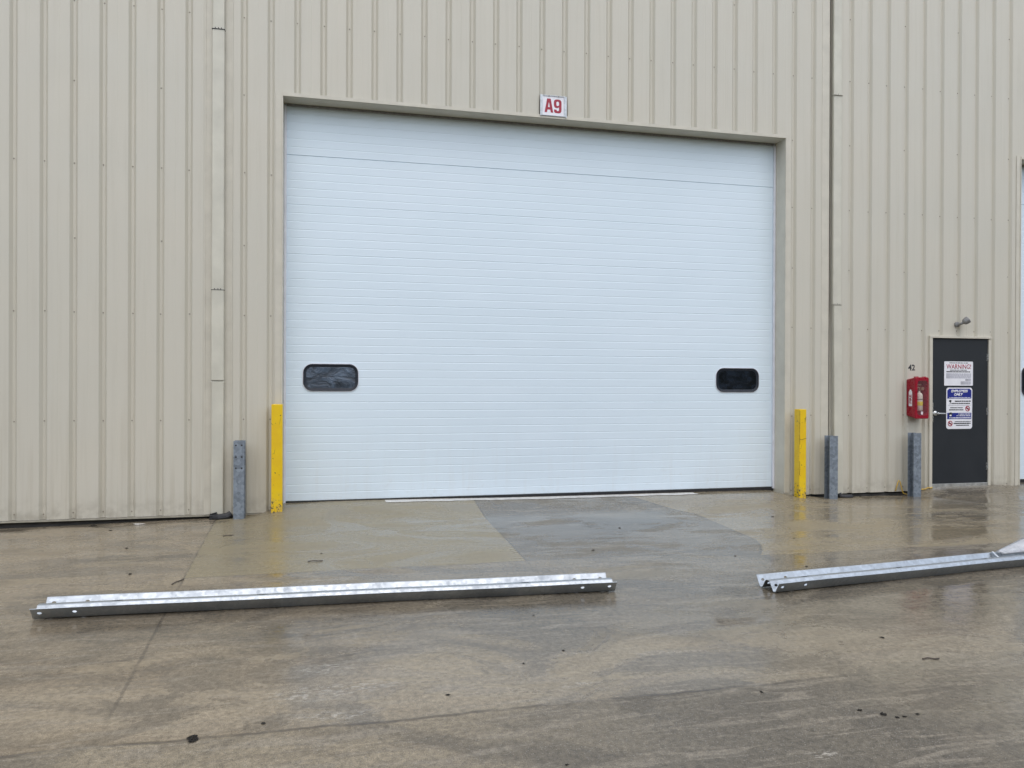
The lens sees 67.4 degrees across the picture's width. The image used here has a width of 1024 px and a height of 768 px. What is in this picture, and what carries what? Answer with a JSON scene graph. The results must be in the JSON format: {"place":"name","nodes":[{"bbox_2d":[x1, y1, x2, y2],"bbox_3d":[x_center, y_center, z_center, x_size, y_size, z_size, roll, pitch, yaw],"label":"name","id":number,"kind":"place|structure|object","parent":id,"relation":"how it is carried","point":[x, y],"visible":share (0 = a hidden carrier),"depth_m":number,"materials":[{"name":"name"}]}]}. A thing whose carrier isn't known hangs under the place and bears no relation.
{"place":"outdoors","nodes":[
{"label":"outdoors","id":0,"kind":"place"},
{"bbox_2d":[0,482,1023,767],"bbox_3d":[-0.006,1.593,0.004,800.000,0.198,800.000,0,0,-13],"label":"ground","id":1,"kind":"structure","parent":0,"point":[686,642],"depth_m":4.68,"materials":[{"name":"concrete"}]},
{"bbox_2d":[187,734,198,741],"bbox_3d":[-1.417,1.568,3.405,0.050,0.009,0.073,0,0,-29],"label":"leaf clump","id":2,"kind":"object","parent":1,"relation":"on","point":[192,738],"visible":1,"depth_m":3.40,"materials":[{"name":"black plant"}]},
{"bbox_2d":[233,440,245,518],"bbox_3d":[-3.173,1.136,8.942,0.121,0.952,0.131,0,0,-13],"label":"guardrail post","id":3,"kind":"object","parent":1,"relation":"on","point":[239,476],"visible":0.97,"depth_m":8.88,"materials":[{"name":"grey metal"}]},
{"bbox_2d":[271,404,282,512],"bbox_3d":[-2.780,0.894,9.091,0.126,1.308,0.128,0,0,-13],"label":"steel bollard","id":4,"kind":"object","parent":1,"relation":"on","point":[276,457],"visible":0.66,"depth_m":9.03,"materials":[{"name":"yellow metal"}]},
{"bbox_2d":[29,572,616,618],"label":"guardrail beam","id":5,"kind":"structure","parent":1,"relation":"on","point":[153,602],"depth_m":5.51,"materials":[{"name":"metal"}]},
{"bbox_2d":[0,0,1023,527],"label":"warehouse building","id":6,"kind":"structure","parent":1,"relation":"on","point":[400,248],"depth_m":10.01,"materials":[{"name":"paint"}]},
{"bbox_2d":[285,104,774,502],"bbox_3d":[0.467,-0.943,10.229,6.854,5.045,0.049,0,0,-13],"label":"overhead door","id":7,"kind":"structure","parent":6,"relation":"in","point":[474,309],"depth_m":10.14,"materials":[{"name":"white paint"}]},
{"bbox_2d":[540,94,566,117],"bbox_3d":[0.535,-3.594,9.941,0.356,0.279,0.034,0,0,-13],"label":"bay sign","id":8,"kind":"object","parent":6,"relation":"attached to","point":[551,105],"visible":1,"depth_m":9.94,"materials":[{"name":"white paint"}]},
{"bbox_2d":[906,377,928,418],"bbox_3d":[5.877,0.196,11.117,0.243,0.608,0.187,0,0,-13],"label":"extinguisher cabinet","id":9,"kind":"object","parent":6,"relation":"attached to","point":[911,407],"visible":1,"depth_m":11.07,"materials":[{"name":"red plastic"}]},
{"bbox_2d":[917,384,923,414],"bbox_3d":[5.878,0.223,11.094,0.114,0.435,0.099,0,0,-13],"label":"fire extinguisher","id":10,"kind":"object","parent":9,"relation":"in","point":[919,401],"visible":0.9,"depth_m":11.06,"materials":[{"name":"white metal"}]},
{"bbox_2d":[932,338,988,483],"bbox_3d":[6.644,0.398,11.376,0.992,2.139,0.114,0,0,-13],"label":"entry door","id":11,"kind":"structure","parent":6,"relation":"in","point":[958,455],"depth_m":11.39,"materials":[{"name":"metal"}]},
{"bbox_2d":[944,361,972,385],"bbox_3d":[6.618,-0.155,11.379,0.505,0.358,0.003,0,0,-13],"label":"warning sign","id":12,"kind":"object","parent":11,"relation":"attached to","point":[958,373],"visible":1,"depth_m":11.38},
{"bbox_2d":[946,388,971,428],"bbox_3d":[6.630,0.359,11.383,0.456,0.612,0.005,0,0,-13],"label":"employees sign","id":13,"kind":"object","parent":11,"relation":"attached to","point":[958,408],"visible":1,"depth_m":11.38,"materials":[{"name":"white plastic"}]},
{"bbox_2d":[954,317,970,326],"bbox_3d":[6.640,-0.913,11.300,0.114,0.148,0.211,0,0,-30],"label":"wall light","id":14,"kind":"object","parent":6,"relation":"attached to","point":[966,320],"visible":1,"depth_m":11.25,"materials":[{"name":"grey metal"}]},
{"bbox_2d":[1020,167,1023,481],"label":"overhead door","id":15,"kind":"structure","parent":6,"relation":"in","point":[1022,181],"depth_m":11.96,"materials":[{"name":"white paint"}]},
{"bbox_2d":[385,492,696,501],"bbox_3d":[0.494,1.486,10.102,4.270,0.032,0.154,0,0,-13],"label":"painted threshold strip","id":16,"kind":"object","parent":1,"relation":"on","point":[508,498],"visible":1,"depth_m":10.07,"materials":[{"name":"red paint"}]},
{"bbox_2d":[794,409,805,497],"bbox_3d":[3.974,0.980,10.591,0.105,1.266,0.128,0,0,-13],"label":"steel bollard","id":17,"kind":"object","parent":1,"relation":"on","point":[799,453],"visible":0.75,"depth_m":10.54,"materials":[{"name":"yellow metal"}]},
{"bbox_2d":[824,435,837,498],"bbox_3d":[4.445,1.186,10.699,0.129,0.931,0.120,0,0,-13],"label":"guardrail post","id":18,"kind":"object","parent":1,"relation":"on","point":[830,466],"visible":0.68,"depth_m":10.65,"materials":[{"name":"grey metal"}]},
{"bbox_2d":[756,538,1023,591],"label":"guardrail beam","id":19,"kind":"structure","parent":1,"relation":"on","point":[1010,555],"depth_m":6.30,"materials":[{"name":"metal"}]},
{"bbox_2d":[907,433,920,496],"bbox_3d":[5.767,1.182,11.007,0.126,0.964,0.120,0,0,-13],"label":"guardrail post","id":20,"kind":"object","parent":1,"relation":"on","point":[914,468],"visible":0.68,"depth_m":10.96,"materials":[{"name":"grey metal"}]},
{"bbox_2d":[895,480,932,494],"bbox_3d":[5.851,1.499,11.187,0.631,0.227,0.056,0,0,-13],"label":"power cord","id":21,"kind":"object","parent":1,"relation":"on","point":[902,489],"visible":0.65,"depth_m":11.11,"materials":[{"name":"yellow rubber"}]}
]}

